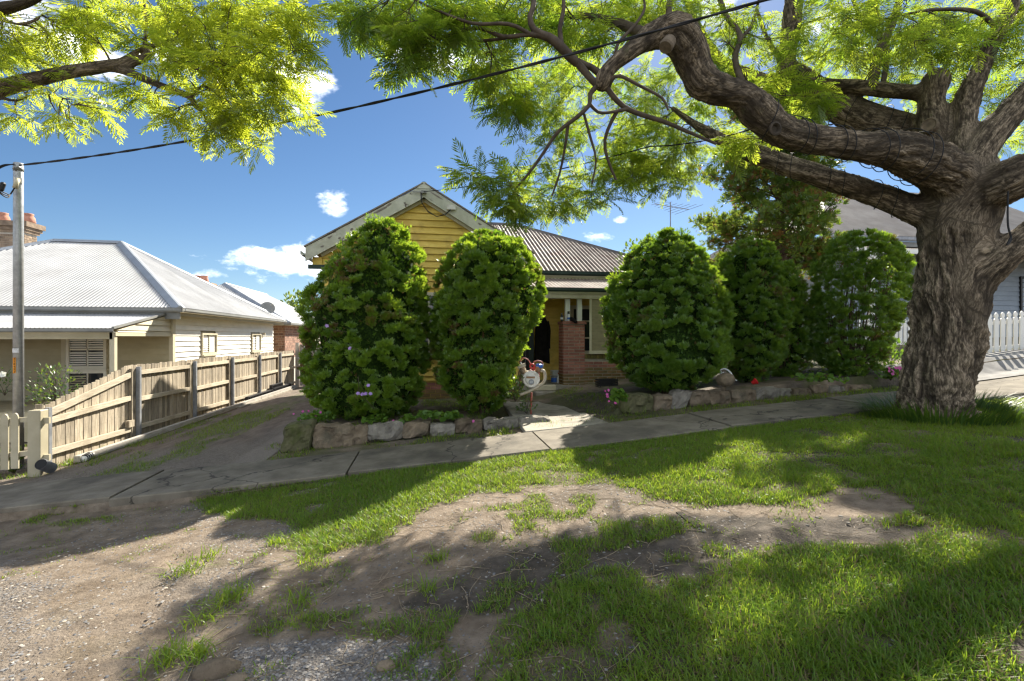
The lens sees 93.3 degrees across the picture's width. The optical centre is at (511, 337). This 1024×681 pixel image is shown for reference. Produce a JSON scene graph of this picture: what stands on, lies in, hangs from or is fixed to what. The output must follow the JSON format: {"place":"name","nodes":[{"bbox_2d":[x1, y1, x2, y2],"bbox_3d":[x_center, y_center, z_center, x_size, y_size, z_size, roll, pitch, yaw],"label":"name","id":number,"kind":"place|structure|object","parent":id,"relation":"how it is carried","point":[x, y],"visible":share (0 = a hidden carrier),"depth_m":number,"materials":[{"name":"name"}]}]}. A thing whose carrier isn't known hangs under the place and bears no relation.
{"place":"outdoors","nodes":[
{"label":"outdoors","id":0,"kind":"place"},
{"bbox_2d":[24,386,319,482],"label":"driveway","id":1,"kind":"structure","parent":0,"point":[250,445],"depth_m":8.45,"materials":[{"name":"grey concrete"}]},
{"bbox_2d":[35,459,57,472],"bbox_3d":[-6.705,1.846,6.963,0.151,0.246,0.298,0,0,-15],"label":"drain pipe","id":2,"kind":"object","parent":1,"relation":"on","point":[45,465],"visible":1,"depth_m":6.89,"materials":[{"name":"black plastic"}]},
{"bbox_2d":[280,288,302,308],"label":"distant tree","id":3,"kind":"object","parent":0,"point":[292,303],"visible":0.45,"depth_m":47.48,"materials":[{"name":"green plant"}]},
{"bbox_2d":[0,337,1023,680],"bbox_3d":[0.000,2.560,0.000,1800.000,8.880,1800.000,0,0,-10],"label":"ground","id":4,"kind":"structure","parent":0,"point":[134,607],"depth_m":3.40,"materials":[{"name":"soil"}]},
{"bbox_2d":[0,367,12,395],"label":"rose bush","id":5,"kind":"object","parent":4,"relation":"on","point":[3,374],"visible":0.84,"depth_m":9.55,"materials":[{"name":"green plant"}]},
{"bbox_2d":[0,162,23,469],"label":"service pole","id":6,"kind":"object","parent":4,"relation":"on","point":[17,191],"visible":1,"depth_m":7.51,"materials":[{"name":"metal"}]},
{"bbox_2d":[19,0,769,165],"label":"overhead cable","id":7,"kind":"object","parent":6,"relation":"attached to","point":[534,63],"visible":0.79,"depth_m":5.35,"materials":[{"name":"black rubber"}]},
{"bbox_2d":[3,445,24,473],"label":"verge weed","id":8,"kind":"object","parent":4,"relation":"on","point":[13,471],"visible":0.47,"depth_m":7.27,"materials":[{"name":"green plant"}]},
{"bbox_2d":[0,404,50,476],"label":"picket fence","id":9,"kind":"object","parent":4,"relation":"on","point":[38,420],"visible":0.87,"depth_m":6.95,"materials":[{"name":"beige paint"}]},
{"bbox_2d":[24,362,83,405],"bbox_3d":[-9.038,0.926,9.597,1.163,0.909,1.089,0,0,-10],"label":"rose bush","id":10,"kind":"object","parent":4,"relation":"on","point":[49,397],"visible":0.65,"depth_m":9.56,"materials":[{"name":"green plant"}]},
{"bbox_2d":[0,212,286,441],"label":"cottage","id":11,"kind":"structure","parent":4,"relation":"on","point":[94,310],"depth_m":13.34,"materials":[{"name":"metal"}]},
{"bbox_2d":[62,339,108,370],"bbox_3d":[-11.255,0.357,12.792,1.025,1.011,0.160,0,0,-10],"label":"window","id":12,"kind":"structure","parent":11,"relation":"in","point":[83,354],"depth_m":12.80,"materials":[{"name":"white glass"}]},
{"bbox_2d":[66,370,107,393],"bbox_3d":[-11.260,1.217,12.822,0.945,0.700,0.100,0,0,-10],"label":"window","id":13,"kind":"structure","parent":11,"relation":"in","point":[88,376],"depth_m":12.79,"materials":[{"name":"beige glass"}]},
{"bbox_2d":[200,333,219,355],"bbox_3d":[-9.583,0.206,15.333,0.160,0.716,1.148,0,0,-10],"label":"window","id":14,"kind":"structure","parent":11,"relation":"in","point":[209,341],"depth_m":15.31,"materials":[{"name":"beige paint"}]},
{"bbox_2d":[250,333,262,352],"bbox_3d":[-10.300,0.208,19.503,0.160,0.769,1.127,0,0,-10],"label":"window","id":15,"kind":"structure","parent":11,"relation":"in","point":[256,339],"depth_m":19.49,"materials":[{"name":"beige paint"}]},
{"bbox_2d":[260,302,274,312],"bbox_3d":[-10.778,-1.229,21.527,0.707,0.768,0.485,0,0,20],"label":"satellite dish","id":16,"kind":"object","parent":11,"relation":"attached to","point":[269,306],"visible":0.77,"depth_m":21.64,"materials":[{"name":"grey metal"}]},
{"bbox_2d":[34,350,296,463],"bbox_3d":[-8.338,1.393,14.307,0.154,1.760,14.234,0,0,-10],"label":"paling fence","id":17,"kind":"object","parent":4,"relation":"on","point":[127,402],"visible":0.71,"depth_m":10.38,"materials":[{"name":"beige wood"}]},
{"bbox_2d":[0,0,338,174],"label":"leaning tree","id":18,"kind":"object","parent":4,"relation":"on","point":[226,61],"visible":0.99,"depth_m":5.12,"materials":[{"name":"green plant"}]},
{"bbox_2d":[74,385,297,462],"bbox_3d":[-8.005,2.049,14.081,0.155,0.333,12.952,0,0,-10],"label":"timber edging","id":19,"kind":"object","parent":4,"relation":"on","point":[121,444],"visible":0.88,"depth_m":10.70,"materials":[{"name":"wood"}]},
{"bbox_2d":[81,451,94,461],"bbox_3d":[-6.924,1.933,7.882,0.110,0.115,0.312,0,0,-24],"label":"pipe joiner","id":20,"kind":"object","parent":19,"relation":"on","point":[88,455],"visible":0.96,"depth_m":7.81,"materials":[{"name":"white plastic"}]},
{"bbox_2d":[192,656,241,680],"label":"rock","id":21,"kind":"object","parent":4,"relation":"on","point":[216,668],"visible":0.88,"depth_m":2.42,"materials":[{"name":"stone"}]},
{"bbox_2d":[225,672,247,680],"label":"rock","id":22,"kind":"object","parent":4,"relation":"on","point":[240,676],"visible":0.99,"depth_m":2.36,"materials":[{"name":"stone"}]},
{"bbox_2d":[245,389,272,400],"bbox_3d":[-8.610,1.944,16.539,0.117,0.151,2.491,0,0,-10],"label":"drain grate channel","id":23,"kind":"object","parent":4,"relation":"on","point":[258,394],"visible":0.69,"depth_m":16.32,"materials":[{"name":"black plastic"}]},
{"bbox_2d":[217,282,319,380],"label":"brick house","id":24,"kind":"structure","parent":4,"relation":"on","point":[285,335],"depth_m":25.07,"materials":[{"name":"metal"}]},
{"bbox_2d":[273,383,290,391],"bbox_3d":[-9.033,1.944,18.963,0.116,0.148,2.232,0,0,-10],"label":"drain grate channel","id":25,"kind":"object","parent":4,"relation":"on","point":[282,387],"visible":0.73,"depth_m":18.90,"materials":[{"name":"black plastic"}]},
{"bbox_2d":[269,382,282,388],"bbox_3d":[-8.921,1.799,18.326,0.114,0.141,1.325,0,0,-10],"label":"drain grate channel","id":26,"kind":"object","parent":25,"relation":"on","point":[276,385],"visible":1,"depth_m":18.14,"materials":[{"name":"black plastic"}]},
{"bbox_2d":[112,516,457,680],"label":"grass","id":27,"kind":"structure","parent":4,"relation":"on","point":[166,654],"depth_m":3.03,"materials":[{"name":"green plant"}]},
{"bbox_2d":[295,343,320,386],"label":"side gate","id":28,"kind":"structure","parent":4,"relation":"on","point":[297,349],"depth_m":21.43,"materials":[{"name":"wood"}]},
{"bbox_2d":[294,212,433,420],"bbox_3d":[-2.668,-0.360,8.954,2.534,3.831,2.506,0,0,-10],"label":"thuja shrub","id":29,"kind":"object","parent":4,"relation":"on","point":[373,292],"visible":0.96,"depth_m":8.27,"materials":[{"name":"green plant"}]},
{"bbox_2d":[325,324,373,408],"bbox_3d":[-2.566,0.454,7.669,0.758,1.359,0.147,0,0,0],"label":"flowering vine","id":30,"kind":"object","parent":29,"relation":"attached to","point":[349,348],"visible":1,"depth_m":7.69,"materials":[{"name":"purple plant"}]},
{"bbox_2d":[375,659,395,671],"bbox_3d":[-0.619,1.619,2.383,0.108,0.060,0.079,0,0,-10],"label":"rock","id":31,"kind":"object","parent":4,"relation":"on","point":[385,664],"visible":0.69,"depth_m":2.36,"materials":[{"name":"stone"}]},
{"bbox_2d":[392,413,415,423],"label":"geranium","id":32,"kind":"object","parent":4,"relation":"on","point":[405,418],"visible":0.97,"depth_m":7.96,"materials":[{"name":"green plant"}]},
{"bbox_2d":[280,415,550,452],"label":"stone wall","id":33,"kind":"structure","parent":4,"relation":"on","point":[306,434],"depth_m":7.74,"materials":[{"name":"stone"}]},
{"bbox_2d":[293,410,335,421],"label":"geranium","id":34,"kind":"object","parent":33,"relation":"on","point":[316,415],"visible":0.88,"depth_m":7.98,"materials":[{"name":"green plant"}]},
{"bbox_2d":[361,414,388,424],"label":"geranium","id":35,"kind":"object","parent":33,"relation":"on","point":[370,419],"visible":1,"depth_m":8.01,"materials":[{"name":"green plant"}]},
{"bbox_2d":[414,410,438,419],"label":"geranium","id":36,"kind":"object","parent":33,"relation":"on","point":[424,414],"visible":0.94,"depth_m":8.16,"materials":[{"name":"green plant"}]},
{"bbox_2d":[433,410,474,421],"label":"geranium","id":37,"kind":"object","parent":33,"relation":"on","point":[453,414],"visible":1,"depth_m":8.02,"materials":[{"name":"green plant"}]},
{"bbox_2d":[0,385,898,479],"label":"weedy grass","id":38,"kind":"structure","parent":4,"relation":"on","point":[700,408],"depth_m":8.65,"materials":[{"name":"green plant"}]},
{"bbox_2d":[300,182,635,398],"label":"yellow cottage","id":39,"kind":"structure","parent":4,"relation":"on","point":[575,273],"depth_m":12.07,"materials":[{"name":"paint"}]},
{"bbox_2d":[414,292,440,344],"bbox_3d":[-1.954,-0.355,11.272,1.470,1.410,0.100,0,0,-10],"label":"window","id":40,"kind":"structure","parent":39,"relation":"in","point":[427,340],"depth_m":11.28,"materials":[{"name":"white glass"}]},
{"bbox_2d":[519,318,533,370],"bbox_3d":[0.253,0.240,13.316,0.693,1.920,0.100,0,0,-10],"label":"door","id":41,"kind":"structure","parent":39,"relation":"in","point":[529,354],"depth_m":13.32,"materials":[{"name":"black paint"}]},
{"bbox_2d":[534,313,550,363],"bbox_3d":[0.827,0.016,13.307,0.460,1.392,0.248,0,0,-10],"label":"coat","id":42,"kind":"object","parent":39,"relation":"hanging from","point":[542,340],"visible":0.81,"depth_m":13.23,"materials":[{"name":"black fabric"}]},
{"bbox_2d":[550,370,558,375],"bbox_3d":[1.179,0.967,13.137,0.222,0.215,0.306,0,0,-10],"label":"storage crate","id":43,"kind":"object","parent":39,"relation":"on","point":[554,372],"visible":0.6,"depth_m":13.01,"materials":[{"name":"white plastic"}]},
{"bbox_2d":[551,376,557,382],"bbox_3d":[1.102,1.077,12.569,0.184,0.182,0.179,0,0,-10],"label":"paint tin","id":44,"kind":"object","parent":39,"relation":"on","point":[553,379],"visible":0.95,"depth_m":12.50,"materials":[{"name":"blue metal"}]},
{"bbox_2d":[567,311,569,320],"bbox_3d":[1.412,-0.542,12.064,0.076,0.245,0.074,0,0,-10],"label":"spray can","id":45,"kind":"object","parent":39,"relation":"on","point":[568,315],"visible":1,"depth_m":12.04,"materials":[{"name":"grey metal"}]},
{"bbox_2d":[570,305,588,353],"bbox_3d":[2.235,-0.225,13.667,1.252,1.371,0.100,0,0,-10],"label":"window","id":46,"kind":"structure","parent":39,"relation":"in","point":[585,309],"depth_m":13.65,"materials":[{"name":"white glass"}]},
{"bbox_2d":[424,129,748,191],"bbox_3d":[0.666,-2.984,8.673,7.098,0.705,0.390,0,0,44],"label":"service wire","id":47,"kind":"object","parent":39,"relation":"attached to","point":[629,151],"visible":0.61,"depth_m":7.51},
{"bbox_2d":[0,451,965,680],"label":"gravel","id":48,"kind":"structure","parent":4,"relation":"on","point":[298,650],"depth_m":2.81,"materials":[{"name":"grey gravel"}]},
{"bbox_2d":[424,228,547,417],"bbox_3d":[-0.479,-0.280,9.058,2.198,3.631,2.058,0,0,-35],"label":"thuja shrub","id":49,"kind":"object","parent":4,"relation":"on","point":[483,303],"visible":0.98,"depth_m":8.51,"materials":[{"name":"green plant"}]},
{"bbox_2d":[0,397,1023,578],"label":"grass","id":50,"kind":"structure","parent":4,"relation":"on","point":[701,438],"depth_m":5.34,"materials":[{"name":"green plant"}]},
{"bbox_2d":[0,376,1023,512],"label":"footpath","id":51,"kind":"structure","parent":4,"relation":"on","point":[121,489],"depth_m":6.49,"materials":[{"name":"concrete"}]},
{"bbox_2d":[500,371,530,401],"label":"sprouting weed","id":52,"kind":"object","parent":4,"relation":"on","point":[517,386],"visible":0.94,"depth_m":8.80,"materials":[{"name":"green plant"}]},
{"bbox_2d":[509,358,546,413],"bbox_3d":[0.287,0.994,8.916,0.692,1.265,0.356,0,0,-10],"label":"letterbox","id":53,"kind":"object","parent":4,"relation":"on","point":[531,379],"visible":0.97,"depth_m":8.83,"materials":[{"name":"white metal"}]},
{"bbox_2d":[148,444,1023,680],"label":"fallen twigs","id":54,"kind":"object","parent":4,"relation":"on","point":[513,570],"visible":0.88,"depth_m":3.30,"materials":[{"name":"brown wood"}]},
{"bbox_2d":[595,378,617,387],"bbox_3d":[2.227,1.070,11.389,0.450,0.242,0.306,0,0,-10],"label":"milk crate","id":55,"kind":"object","parent":4,"relation":"on","point":[609,382],"visible":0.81,"depth_m":11.27,"materials":[{"name":"black plastic"}]},
{"bbox_2d":[605,388,628,403],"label":"geranium","id":56,"kind":"object","parent":4,"relation":"on","point":[616,395],"visible":1,"depth_m":8.14,"materials":[{"name":"green plant"}]},
{"bbox_2d":[231,422,1023,680],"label":"clover","id":57,"kind":"object","parent":4,"relation":"on","point":[945,491],"visible":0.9,"depth_m":3.59,"materials":[{"name":"green plant"}]},
{"bbox_2d":[614,238,640,274],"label":"leafy shrub","id":58,"kind":"object","parent":4,"relation":"on","point":[623,250],"visible":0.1,"depth_m":13.05,"materials":[{"name":"green plant"}]},
{"bbox_2d":[598,226,737,393],"bbox_3d":[3.013,-0.492,9.443,2.676,3.361,2.551,0,0,-10],"label":"thuja shrub","id":59,"kind":"object","parent":4,"relation":"on","point":[664,317],"visible":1,"depth_m":8.74,"materials":[{"name":"green plant"}]},
{"bbox_2d":[313,0,1023,418],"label":"jacaranda tree","id":60,"kind":"object","parent":4,"relation":"on","point":[953,210],"visible":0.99,"depth_m":6.38,"materials":[{"name":"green plant"}]},
{"bbox_2d":[761,93,1011,245],"bbox_3d":[4.611,-2.570,6.816,3.665,2.874,2.273,0,0,-10],"label":"string light cable","id":61,"kind":"object","parent":60,"relation":"attached to","point":[1008,228],"visible":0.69,"depth_m":6.00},
{"bbox_2d":[652,202,700,226],"bbox_3d":[6.219,-3.606,18.243,1.837,3.171,0.341,0,0,28],"label":"tv antenna","id":62,"kind":"object","parent":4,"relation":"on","point":[670,206],"visible":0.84,"depth_m":18.25,"materials":[{"name":"grey metal"}]},
{"bbox_2d":[676,512,701,527],"bbox_3d":[1.397,1.447,3.830,0.055,0.033,0.322,0,0,-7],"label":"timber offcut","id":63,"kind":"object","parent":4,"relation":"on","point":[685,518],"visible":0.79,"depth_m":3.82,"materials":[{"name":"grey wood"}]},
{"bbox_2d":[715,372,734,386],"bbox_3d":[3.751,0.733,8.498,0.319,0.250,0.340,0,0,-10],"label":"rock","id":64,"kind":"object","parent":4,"relation":"on","point":[725,379],"visible":1,"depth_m":8.39,"materials":[{"name":"brown stone"}]},
{"bbox_2d":[618,384,871,413],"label":"stone wall","id":65,"kind":"structure","parent":4,"relation":"on","point":[636,402],"depth_m":8.77,"materials":[{"name":"stone"}]},
{"bbox_2d":[751,378,758,384],"bbox_3d":[4.310,0.773,8.582,0.120,0.120,0.118,0,0,-10],"label":"red plastic pot","id":66,"kind":"object","parent":4,"relation":"on","point":[754,381],"visible":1,"depth_m":8.56,"materials":[{"name":"red plastic"}]},
{"bbox_2d":[714,234,799,382],"bbox_3d":[4.919,-0.555,9.915,1.677,3.141,1.583,0,0,-10],"label":"thuja shrub","id":67,"kind":"object","parent":4,"relation":"on","point":[759,330],"visible":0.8,"depth_m":9.50,"materials":[{"name":"green plant"}]},
{"bbox_2d":[686,95,852,281],"bbox_3d":[7.330,-3.577,14.520,5.015,8.514,4.837,0,0,-43],"label":"cypress tree","id":68,"kind":"object","parent":4,"relation":"on","point":[799,204],"visible":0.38,"depth_m":13.63,"materials":[{"name":"green plant"}]},
{"bbox_2d":[702,515,876,559],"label":"pebbles","id":69,"kind":"object","parent":4,"relation":"on","point":[807,524],"visible":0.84,"depth_m":3.59,"materials":[{"name":"grey stone"}]},
{"bbox_2d":[770,259,817,376],"bbox_3d":[5.889,-0.362,10.412,1.240,2.709,1.200,0,0,-10],"label":"thuja shrub","id":70,"kind":"object","parent":4,"relation":"on","point":[800,350],"visible":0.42,"depth_m":10.08,"materials":[{"name":"green plant"}]},
{"bbox_2d":[802,356,824,372],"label":"dark shrub","id":71,"kind":"object","parent":4,"relation":"on","point":[809,366],"visible":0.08,"depth_m":10.92,"materials":[{"name":"green plant"}]},
{"bbox_2d":[790,372,849,383],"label":"garden weed","id":72,"kind":"object","parent":4,"relation":"on","point":[818,378],"visible":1,"depth_m":8.43,"materials":[{"name":"green plant"}]},
{"bbox_2d":[806,228,916,375],"bbox_3d":[7.139,-0.648,9.894,2.050,3.189,1.877,0,0,-10],"label":"thuja shrub","id":73,"kind":"object","parent":4,"relation":"on","point":[849,357],"visible":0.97,"depth_m":9.51,"materials":[{"name":"green plant"}]},
{"bbox_2d":[700,192,1023,341],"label":"blue house","id":74,"kind":"structure","parent":4,"relation":"on","point":[1008,293],"depth_m":18.94,"materials":[{"name":"grey metal"}]},
{"bbox_2d":[1019,276,1023,316],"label":"window","id":75,"kind":"structure","parent":74,"relation":"in","point":[1021,278],"depth_m":19.03,"materials":[{"name":"black paint"}]},
{"bbox_2d":[857,319,909,344],"bbox_3d":[12.061,-0.100,15.290,2.700,1.000,0.071,0,0,-10],"label":"white picket fence","id":76,"kind":"object","parent":4,"relation":"on","point":[906,327],"visible":0.12,"depth_m":15.32,"materials":[{"name":"paint"}]},
{"bbox_2d":[874,366,901,380],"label":"flowering plant","id":77,"kind":"object","parent":4,"relation":"on","point":[890,373],"visible":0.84,"depth_m":9.15,"materials":[{"name":"green plant"}]},
{"bbox_2d":[875,335,906,367],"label":"leafy shrub","id":78,"kind":"object","parent":4,"relation":"on","point":[893,352],"visible":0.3,"depth_m":10.52,"materials":[{"name":"green plant"}]},
{"bbox_2d":[838,388,1023,426],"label":"grass tuft","id":79,"kind":"object","parent":4,"relation":"on","point":[914,416],"visible":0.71,"depth_m":6.21,"materials":[{"name":"green plant"}]},
{"bbox_2d":[987,311,1023,352],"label":"white picket fence","id":80,"kind":"object","parent":4,"relation":"on","point":[1002,322],"visible":0.48,"depth_m":11.32,"materials":[{"name":"paint"}]},
{"bbox_2d":[0,388,1023,680],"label":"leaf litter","id":81,"kind":"object","parent":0,"point":[424,566],"visible":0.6,"depth_m":3.46,"materials":[{"name":"brown plant"}]},
{"bbox_2d":[0,0,1023,312],"label":"sky","id":82,"kind":"structure","parent":0,"point":[219,221],"materials":[{"name":"blue"}]},
{"bbox_2d":[503,401,607,432],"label":"front path","id":83,"kind":"structure","parent":0,"point":[557,414],"depth_m":8.56,"materials":[{"name":"concrete"}]},
{"bbox_2d":[515,397,537,413],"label":"plant","id":84,"kind":"object","parent":83,"relation":"on","point":[523,409],"visible":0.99,"depth_m":8.96,"materials":[{"name":"green plant"}]},
{"bbox_2d":[138,436,1023,680],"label":"grass","id":85,"kind":"structure","parent":0,"point":[800,628],"depth_m":2.71,"materials":[{"name":"green plant"}]},
{"bbox_2d":[885,349,1023,380],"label":"side driveway","id":86,"kind":"structure","parent":0,"point":[1002,368],"depth_m":9.94,"materials":[{"name":"grey concrete"}]}
]}

